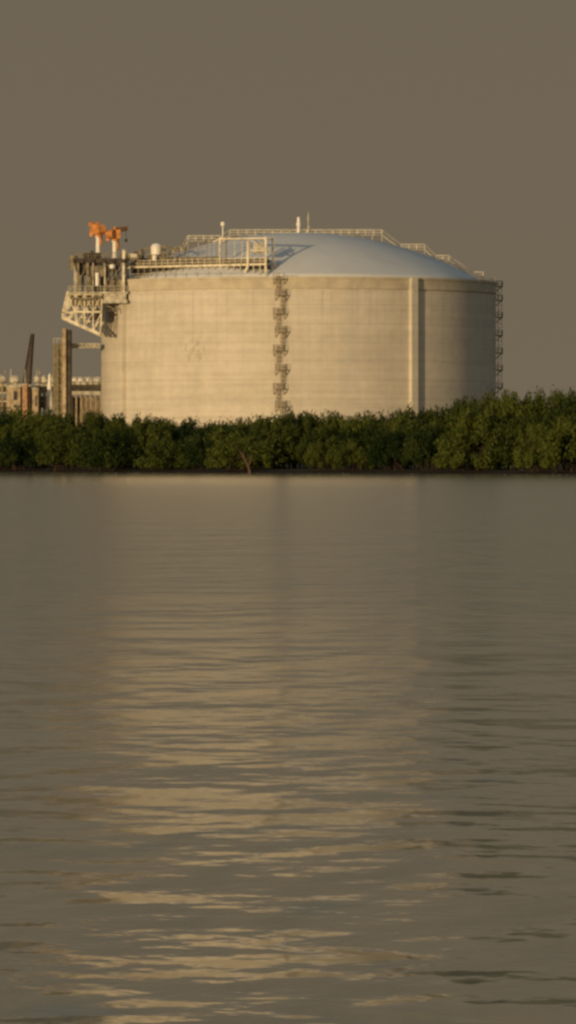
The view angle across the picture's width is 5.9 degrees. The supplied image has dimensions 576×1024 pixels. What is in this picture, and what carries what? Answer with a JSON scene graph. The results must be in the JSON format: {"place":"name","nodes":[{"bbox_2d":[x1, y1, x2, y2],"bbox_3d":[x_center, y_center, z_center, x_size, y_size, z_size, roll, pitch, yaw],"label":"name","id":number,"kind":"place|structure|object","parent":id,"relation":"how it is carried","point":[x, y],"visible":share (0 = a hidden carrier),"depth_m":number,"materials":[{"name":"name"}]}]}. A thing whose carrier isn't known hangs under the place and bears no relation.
{"place":"outdoors","nodes":[
{"label":"outdoors","id":0,"kind":"place"},
{"bbox_2d":[0,472,575,1023],"bbox_3d":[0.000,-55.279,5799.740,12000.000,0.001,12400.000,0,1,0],"label":"water","id":1,"kind":"structure","parent":0,"point":[286,748],"depth_m":57.16,"materials":[{"name":"grey liquid"}]},
{"bbox_2d":[0,463,575,473],"bbox_3d":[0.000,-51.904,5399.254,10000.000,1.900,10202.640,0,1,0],"label":"ground","id":2,"kind":"structure","parent":0,"point":[380,470],"depth_m":989.97,"materials":[{"name":"soil"}]},
{"bbox_2d":[0,407,15,425],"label":"mangrove tree","id":3,"kind":"object","parent":2,"relation":"on","point":[2,412],"visible":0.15,"depth_m":1089.93,"materials":[{"name":"green plant"}]},
{"bbox_2d":[0,413,20,467],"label":"mangrove tree","id":4,"kind":"object","parent":2,"relation":"on","point":[3,421],"visible":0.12,"depth_m":1081.24,"materials":[{"name":"green plant"}]},
{"bbox_2d":[6,386,21,414],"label":"plant building","id":5,"kind":"structure","parent":2,"relation":"on","point":[14,395],"depth_m":1202.81,"materials":[{"name":"metal"}]},
{"bbox_2d":[13,391,17,400],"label":"window","id":6,"kind":"structure","parent":5,"relation":"in","point":[15,393],"depth_m":1202.60,"materials":[{"name":"glass"}]},
{"bbox_2d":[0,423,34,468],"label":"mangrove tree","id":7,"kind":"object","parent":2,"relation":"on","point":[5,429],"visible":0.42,"depth_m":1062.17,"materials":[{"name":"green plant"}]},
{"bbox_2d":[0,403,40,467],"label":"mangrove tree","id":8,"kind":"object","parent":2,"relation":"on","point":[19,413],"visible":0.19,"depth_m":1085.26,"materials":[{"name":"green plant"}]},
{"bbox_2d":[0,436,47,470],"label":"mangrove tree","id":9,"kind":"object","parent":2,"relation":"on","point":[9,451],"visible":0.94,"depth_m":1048.99,"materials":[{"name":"green plant"}]},
{"bbox_2d":[0,369,52,412],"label":"process frame","id":10,"kind":"object","parent":2,"relation":"on","point":[46,387],"visible":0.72,"depth_m":1211.80,"materials":[{"name":"beige metal"}]},
{"bbox_2d":[22,384,31,417],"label":"plant building","id":11,"kind":"structure","parent":2,"relation":"on","point":[26,395],"depth_m":1202.34,"materials":[{"name":"metal"}]},
{"bbox_2d":[22,334,33,384],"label":"crawler crane","id":12,"kind":"object","parent":2,"relation":"on","point":[29,353],"visible":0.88,"depth_m":1224.04,"materials":[{"name":"brown metal"}]},
{"bbox_2d":[6,413,50,467],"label":"mangrove tree","id":13,"kind":"object","parent":2,"relation":"on","point":[24,422],"visible":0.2,"depth_m":1072.41,"materials":[{"name":"green plant"}]},
{"bbox_2d":[31,388,39,414],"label":"plant building","id":14,"kind":"structure","parent":2,"relation":"on","point":[35,399],"depth_m":1203.32,"materials":[{"name":"metal"}]},
{"bbox_2d":[28,405,61,467],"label":"mangrove tree","id":15,"kind":"object","parent":2,"relation":"on","point":[49,412],"visible":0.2,"depth_m":1079.81,"materials":[{"name":"green plant"}]},
{"bbox_2d":[21,420,74,468],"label":"mangrove tree","id":16,"kind":"object","parent":2,"relation":"on","point":[37,435],"visible":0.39,"depth_m":1053.32,"materials":[{"name":"green plant"}]},
{"bbox_2d":[53,329,71,420],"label":"pipe riser tower","id":17,"kind":"structure","parent":2,"relation":"on","point":[62,378],"depth_m":1186.17,"materials":[{"name":"metal"}]},
{"bbox_2d":[35,427,93,471],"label":"mangrove tree","id":18,"kind":"object","parent":2,"relation":"on","point":[63,456],"visible":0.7,"depth_m":1038.13,"materials":[{"name":"green plant"}]},
{"bbox_2d":[55,408,76,467],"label":"mangrove tree","id":19,"kind":"object","parent":2,"relation":"on","point":[64,418],"visible":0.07,"depth_m":1078.99,"materials":[{"name":"green plant"}]},
{"bbox_2d":[47,415,86,467],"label":"mangrove tree","id":20,"kind":"object","parent":2,"relation":"on","point":[54,418],"visible":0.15,"depth_m":1063.16,"materials":[{"name":"green plant"}]},
{"bbox_2d":[62,409,102,467],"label":"mangrove tree","id":21,"kind":"object","parent":2,"relation":"on","point":[84,421],"visible":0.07,"depth_m":1073.60,"materials":[{"name":"green plant"}]},
{"bbox_2d":[72,377,100,426],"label":"pipe rack","id":22,"kind":"object","parent":2,"relation":"on","point":[81,387],"visible":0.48,"depth_m":1212.43,"materials":[{"name":"metal"}]},
{"bbox_2d":[70,429,105,468],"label":"mangrove tree","id":23,"kind":"object","parent":2,"relation":"on","point":[92,431],"visible":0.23,"depth_m":1040.10,"materials":[{"name":"green plant"}]},
{"bbox_2d":[77,414,109,467],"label":"mangrove tree","id":24,"kind":"object","parent":2,"relation":"on","point":[99,420],"visible":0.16,"depth_m":1055.47,"materials":[{"name":"green plant"}]},
{"bbox_2d":[84,411,116,427],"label":"mangrove tree","id":25,"kind":"object","parent":2,"relation":"on","point":[97,413],"visible":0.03,"depth_m":1068.56,"materials":[{"name":"green plant"}]},
{"bbox_2d":[71,428,142,471],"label":"mangrove tree","id":26,"kind":"object","parent":2,"relation":"on","point":[111,455],"visible":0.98,"depth_m":1023.81,"materials":[{"name":"green plant"}]},
{"bbox_2d":[103,418,128,467],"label":"mangrove tree","id":27,"kind":"object","parent":2,"relation":"on","point":[107,426],"visible":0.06,"depth_m":1049.89,"materials":[{"name":"green plant"}]},
{"bbox_2d":[103,425,136,468],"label":"mangrove tree","id":28,"kind":"object","parent":2,"relation":"on","point":[124,431],"visible":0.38,"depth_m":1035.45,"materials":[{"name":"green plant"}]},
{"bbox_2d":[109,410,140,467],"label":"mangrove tree","id":29,"kind":"object","parent":2,"relation":"on","point":[123,417],"visible":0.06,"depth_m":1065.61,"materials":[{"name":"green plant"}]},
{"bbox_2d":[132,413,154,467],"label":"mangrove tree","id":30,"kind":"object","parent":2,"relation":"on","point":[147,421],"visible":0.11,"depth_m":1059.16,"materials":[{"name":"green plant"}]},
{"bbox_2d":[125,419,167,468],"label":"mangrove tree","id":31,"kind":"object","parent":2,"relation":"on","point":[141,426],"visible":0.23,"depth_m":1042.41,"materials":[{"name":"green plant"}]},
{"bbox_2d":[126,424,174,468],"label":"mangrove tree","id":32,"kind":"object","parent":2,"relation":"on","point":[151,435],"visible":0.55,"depth_m":1029.38,"materials":[{"name":"green plant"}]},
{"bbox_2d":[146,416,176,466],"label":"mangrove tree","id":33,"kind":"object","parent":2,"relation":"on","point":[157,421],"visible":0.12,"depth_m":1052.59,"materials":[{"name":"green plant"}]},
{"bbox_2d":[135,440,192,470],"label":"mangrove tree","id":34,"kind":"object","parent":2,"relation":"on","point":[153,450],"visible":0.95,"depth_m":1015.11,"materials":[{"name":"green plant"}]},
{"bbox_2d":[157,425,196,468],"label":"mangrove tree","id":35,"kind":"object","parent":2,"relation":"on","point":[177,434],"visible":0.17,"depth_m":1036.07,"materials":[{"name":"green plant"}]},
{"bbox_2d":[163,417,196,433],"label":"mangrove tree","id":36,"kind":"object","parent":2,"relation":"on","point":[170,425],"visible":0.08,"depth_m":1049.83,"materials":[{"name":"green plant"}]},
{"bbox_2d":[157,435,217,468],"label":"mangrove tree","id":37,"kind":"object","parent":2,"relation":"on","point":[165,440],"visible":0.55,"depth_m":1020.70,"materials":[{"name":"green plant"}]},
{"bbox_2d":[179,415,201,467],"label":"mangrove tree","id":38,"kind":"object","parent":2,"relation":"on","point":[190,424],"visible":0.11,"depth_m":1048.94,"materials":[{"name":"green plant"}]},
{"bbox_2d":[181,421,219,467],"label":"mangrove tree","id":39,"kind":"object","parent":2,"relation":"on","point":[200,431],"visible":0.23,"depth_m":1033.69,"materials":[{"name":"green plant"}]},
{"bbox_2d":[182,436,224,469],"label":"mangrove tree","id":40,"kind":"object","parent":2,"relation":"on","point":[191,448],"visible":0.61,"depth_m":1008.89,"materials":[{"name":"green plant"}]},
{"bbox_2d":[197,417,228,432],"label":"mangrove tree","id":41,"kind":"object","parent":2,"relation":"on","point":[219,424],"visible":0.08,"depth_m":1045.23,"materials":[{"name":"green plant"}]},
{"bbox_2d":[201,423,247,468],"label":"mangrove tree","id":42,"kind":"object","parent":2,"relation":"on","point":[230,428],"visible":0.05,"depth_m":1027.51,"materials":[{"name":"green plant"}]},
{"bbox_2d":[201,425,263,468],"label":"mangrove tree","id":43,"kind":"object","parent":2,"relation":"on","point":[220,434],"visible":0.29,"depth_m":1013.00,"materials":[{"name":"green plant"}]},
{"bbox_2d":[222,416,249,431],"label":"mangrove tree","id":44,"kind":"object","parent":2,"relation":"on","point":[238,421],"visible":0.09,"depth_m":1037.81,"materials":[{"name":"green plant"}]},
{"bbox_2d":[237,450,251,472],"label":"dead tree","id":45,"kind":"object","parent":2,"relation":"on","point":[248,467],"visible":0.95,"depth_m":991.30,"materials":[{"name":"brown wood"}]},
{"bbox_2d":[203,436,287,472],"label":"mangrove tree","id":46,"kind":"object","parent":2,"relation":"on","point":[265,459],"visible":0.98,"depth_m":995.00,"materials":[{"name":"green plant"}]},
{"bbox_2d":[234,414,264,466],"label":"mangrove tree","id":47,"kind":"object","parent":2,"relation":"on","point":[250,423],"visible":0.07,"depth_m":1032.36,"materials":[{"name":"green plant"}]},
{"bbox_2d":[243,416,277,468],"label":"mangrove tree","id":48,"kind":"object","parent":2,"relation":"on","point":[268,422],"visible":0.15,"depth_m":1018.47,"materials":[{"name":"green plant"}]},
{"bbox_2d":[243,423,305,468],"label":"mangrove tree","id":49,"kind":"object","parent":2,"relation":"on","point":[282,440],"visible":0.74,"depth_m":1000.54,"materials":[{"name":"green plant"}]},
{"bbox_2d":[264,410,288,467],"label":"mangrove tree","id":50,"kind":"object","parent":2,"relation":"on","point":[273,417],"visible":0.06,"depth_m":1027.67,"materials":[{"name":"green plant"}]},
{"bbox_2d":[267,415,295,468],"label":"mangrove tree","id":51,"kind":"object","parent":2,"relation":"on","point":[280,421],"visible":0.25,"depth_m":1012.56,"materials":[{"name":"green plant"}]},
{"bbox_2d":[282,405,303,467],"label":"mangrove tree","id":52,"kind":"object","parent":2,"relation":"on","point":[291,415],"visible":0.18,"depth_m":1028.00,"materials":[{"name":"green plant"}]},
{"bbox_2d":[101,212,502,463],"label":"storage tank","id":53,"kind":"object","parent":2,"relation":"on","point":[343,325],"visible":0.78,"depth_m":1163.57,"materials":[{"name":"concrete"}]},
{"bbox_2d":[72,343,99,347],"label":"pipe bridge","id":54,"kind":"structure","parent":53,"relation":"attached to","point":[85,345],"depth_m":1188.65,"materials":[{"name":"metal"}]},
{"bbox_2d":[62,250,138,336],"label":"pump platform","id":55,"kind":"structure","parent":53,"relation":"attached to","point":[92,268],"depth_m":1176.56,"materials":[{"name":"beige paint"}]},
{"bbox_2d":[88,221,105,254],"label":"jib crane","id":56,"kind":"object","parent":55,"relation":"on","point":[98,230],"visible":1,"depth_m":1178.33,"materials":[{"name":"white paint"}]},
{"bbox_2d":[105,226,127,257],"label":"jib crane","id":57,"kind":"object","parent":55,"relation":"on","point":[114,234],"visible":1,"depth_m":1178.37,"materials":[{"name":"white paint"}]},
{"bbox_2d":[125,236,275,278],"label":"pipe platform","id":58,"kind":"structure","parent":53,"relation":"attached to","point":[163,262],"depth_m":1171.81,"materials":[{"name":"beige paint"}]},
{"bbox_2d":[286,410,324,468],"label":"mangrove tree","id":59,"kind":"object","parent":2,"relation":"on","point":[310,423],"visible":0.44,"depth_m":1004.35,"materials":[{"name":"green plant"}]},
{"bbox_2d":[294,409,325,467],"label":"mangrove tree","id":60,"kind":"object","parent":2,"relation":"on","point":[299,420],"visible":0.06,"depth_m":1019.04,"materials":[{"name":"green plant"}]},
{"bbox_2d":[295,426,344,469],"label":"mangrove tree","id":61,"kind":"object","parent":2,"relation":"on","point":[307,440],"visible":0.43,"depth_m":991.52,"materials":[{"name":"green plant"}]},
{"bbox_2d":[303,437,344,469],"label":"mangrove tree","id":62,"kind":"object","parent":2,"relation":"on","point":[317,453],"visible":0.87,"depth_m":979.85,"materials":[{"name":"green plant"}]},
{"bbox_2d":[317,409,348,467],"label":"mangrove tree","id":63,"kind":"object","parent":2,"relation":"on","point":[329,416],"visible":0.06,"depth_m":1017.65,"materials":[{"name":"green plant"}]},
{"bbox_2d":[315,415,362,468],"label":"mangrove tree","id":64,"kind":"object","parent":2,"relation":"on","point":[338,424],"visible":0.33,"depth_m":998.23,"materials":[{"name":"green plant"}]},
{"bbox_2d":[340,415,362,467],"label":"mangrove tree","id":65,"kind":"object","parent":2,"relation":"on","point":[351,419],"visible":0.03,"depth_m":1010.63,"materials":[{"name":"green plant"}]},
{"bbox_2d":[332,435,377,470],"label":"mangrove tree","id":66,"kind":"object","parent":2,"relation":"on","point":[344,457],"visible":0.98,"depth_m":971.09,"materials":[{"name":"green plant"}]},
{"bbox_2d":[339,426,381,469],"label":"mangrove tree","id":67,"kind":"object","parent":2,"relation":"on","point":[367,433],"visible":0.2,"depth_m":986.15,"materials":[{"name":"green plant"}]},
{"bbox_2d":[347,413,388,468],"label":"mangrove tree","id":68,"kind":"object","parent":2,"relation":"on","point":[360,428],"visible":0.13,"depth_m":994.10,"materials":[{"name":"green plant"}]},
{"bbox_2d":[354,407,389,467],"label":"mangrove tree","id":69,"kind":"object","parent":2,"relation":"on","point":[375,421],"visible":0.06,"depth_m":1010.18,"materials":[{"name":"green plant"}]},
{"bbox_2d":[377,407,402,467],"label":"mangrove tree","id":70,"kind":"object","parent":2,"relation":"on","point":[395,411],"visible":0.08,"depth_m":1000.26,"materials":[{"name":"green plant"}]},
{"bbox_2d":[366,427,414,469],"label":"mangrove tree","id":71,"kind":"object","parent":2,"relation":"on","point":[384,453],"visible":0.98,"depth_m":966.38,"materials":[{"name":"green plant"}]},
{"bbox_2d":[368,421,417,469],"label":"mangrove tree","id":72,"kind":"object","parent":2,"relation":"on","point":[404,429],"visible":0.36,"depth_m":975.80,"materials":[{"name":"green plant"}]},
{"bbox_2d":[384,411,415,468],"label":"mangrove tree","id":73,"kind":"object","parent":2,"relation":"on","point":[395,423],"visible":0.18,"depth_m":987.76,"materials":[{"name":"green plant"}]},
{"bbox_2d":[399,402,432,467],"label":"mangrove tree","id":74,"kind":"object","parent":2,"relation":"on","point":[407,413],"visible":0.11,"depth_m":998.12,"materials":[{"name":"green plant"}]},
{"bbox_2d":[406,409,445,468],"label":"mangrove tree","id":75,"kind":"object","parent":2,"relation":"on","point":[427,419],"visible":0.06,"depth_m":986.16,"materials":[{"name":"green plant"}]},
{"bbox_2d":[402,424,453,469],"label":"mangrove tree","id":76,"kind":"object","parent":2,"relation":"on","point":[413,451],"visible":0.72,"depth_m":959.91,"materials":[{"name":"green plant"}]},
{"bbox_2d":[423,404,442,467],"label":"mangrove tree","id":77,"kind":"object","parent":2,"relation":"on","point":[437,412],"visible":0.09,"depth_m":997.96,"materials":[{"name":"green plant"}]},
{"bbox_2d":[411,418,466,469],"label":"mangrove tree","id":78,"kind":"object","parent":2,"relation":"on","point":[433,423],"visible":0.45,"depth_m":962.96,"materials":[{"name":"green plant"}]},
{"bbox_2d":[435,400,456,468],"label":"mangrove tree","id":79,"kind":"object","parent":2,"relation":"on","point":[448,409],"visible":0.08,"depth_m":987.86,"materials":[{"name":"green plant"}]},
{"bbox_2d":[442,401,481,468],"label":"mangrove tree","id":80,"kind":"object","parent":2,"relation":"on","point":[456,408],"visible":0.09,"depth_m":976.32,"materials":[{"name":"green plant"}]},
{"bbox_2d":[451,395,476,467],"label":"mangrove tree","id":81,"kind":"object","parent":2,"relation":"on","point":[472,397],"visible":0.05,"depth_m":989.74,"materials":[{"name":"green plant"}]},
{"bbox_2d":[431,427,511,470],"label":"mangrove tree","id":82,"kind":"object","parent":2,"relation":"on","point":[477,458],"visible":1,"depth_m":946.41,"materials":[{"name":"green plant"}]},
{"bbox_2d":[445,403,511,469],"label":"mangrove tree","id":83,"kind":"object","parent":2,"relation":"on","point":[466,421],"visible":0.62,"depth_m":956.33,"materials":[{"name":"green plant"}]},
{"bbox_2d":[461,388,510,466],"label":"mangrove tree","id":84,"kind":"object","parent":2,"relation":"on","point":[488,400],"visible":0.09,"depth_m":984.55,"materials":[{"name":"green plant"}]},
{"bbox_2d":[481,399,512,468],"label":"mangrove tree","id":85,"kind":"object","parent":2,"relation":"on","point":[493,405],"visible":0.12,"depth_m":967.83,"materials":[{"name":"green plant"}]},
{"bbox_2d":[489,388,527,468],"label":"mangrove tree","id":86,"kind":"object","parent":2,"relation":"on","point":[505,396],"visible":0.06,"depth_m":974.95,"materials":[{"name":"green plant"}]},
{"bbox_2d":[483,414,543,469],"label":"mangrove tree","id":87,"kind":"object","parent":2,"relation":"on","point":[505,443],"visible":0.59,"depth_m":946.62,"materials":[{"name":"green plant"}]},
{"bbox_2d":[486,392,543,468],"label":"mangrove tree","id":88,"kind":"object","parent":2,"relation":"on","point":[505,410],"visible":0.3,"depth_m":963.64,"materials":[{"name":"green plant"}]},
{"bbox_2d":[517,387,546,417],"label":"mangrove tree","id":89,"kind":"object","parent":2,"relation":"on","point":[524,401],"visible":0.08,"depth_m":974.68,"materials":[{"name":"green plant"}]},
{"bbox_2d":[510,422,561,473],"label":"mangrove tree","id":90,"kind":"object","parent":2,"relation":"on","point":[528,458],"visible":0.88,"depth_m":931.56,"materials":[{"name":"green plant"}]},
{"bbox_2d":[520,387,572,469],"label":"mangrove tree","id":91,"kind":"object","parent":2,"relation":"on","point":[538,411],"visible":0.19,"depth_m":953.10,"materials":[{"name":"green plant"}]},
{"bbox_2d":[530,384,573,468],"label":"mangrove tree","id":92,"kind":"object","parent":2,"relation":"on","point":[544,395],"visible":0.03,"depth_m":967.17,"materials":[{"name":"green plant"}]},
{"bbox_2d":[536,410,575,473],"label":"mangrove tree","id":93,"kind":"object","parent":2,"relation":"on","point":[552,445],"visible":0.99,"depth_m":923.58,"materials":[{"name":"green plant"}]},
{"bbox_2d":[539,398,575,469],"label":"mangrove tree","id":94,"kind":"object","parent":2,"relation":"on","point":[553,415],"visible":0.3,"depth_m":937.62,"materials":[{"name":"green plant"}]},
{"bbox_2d":[546,391,575,460],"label":"mangrove tree","id":95,"kind":"object","parent":2,"relation":"on","point":[570,401],"visible":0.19,"depth_m":945.66,"materials":[{"name":"green plant"}]},
{"bbox_2d":[563,387,575,402],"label":"mangrove tree","id":96,"kind":"object","parent":2,"relation":"on","point":[570,394],"visible":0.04,"depth_m":965.74,"materials":[{"name":"green plant"}]},
{"bbox_2d":[0,0,575,416],"label":"sky","id":97,"kind":"structure","parent":0,"point":[448,127],"materials":[{"name":"grey"}]}
]}

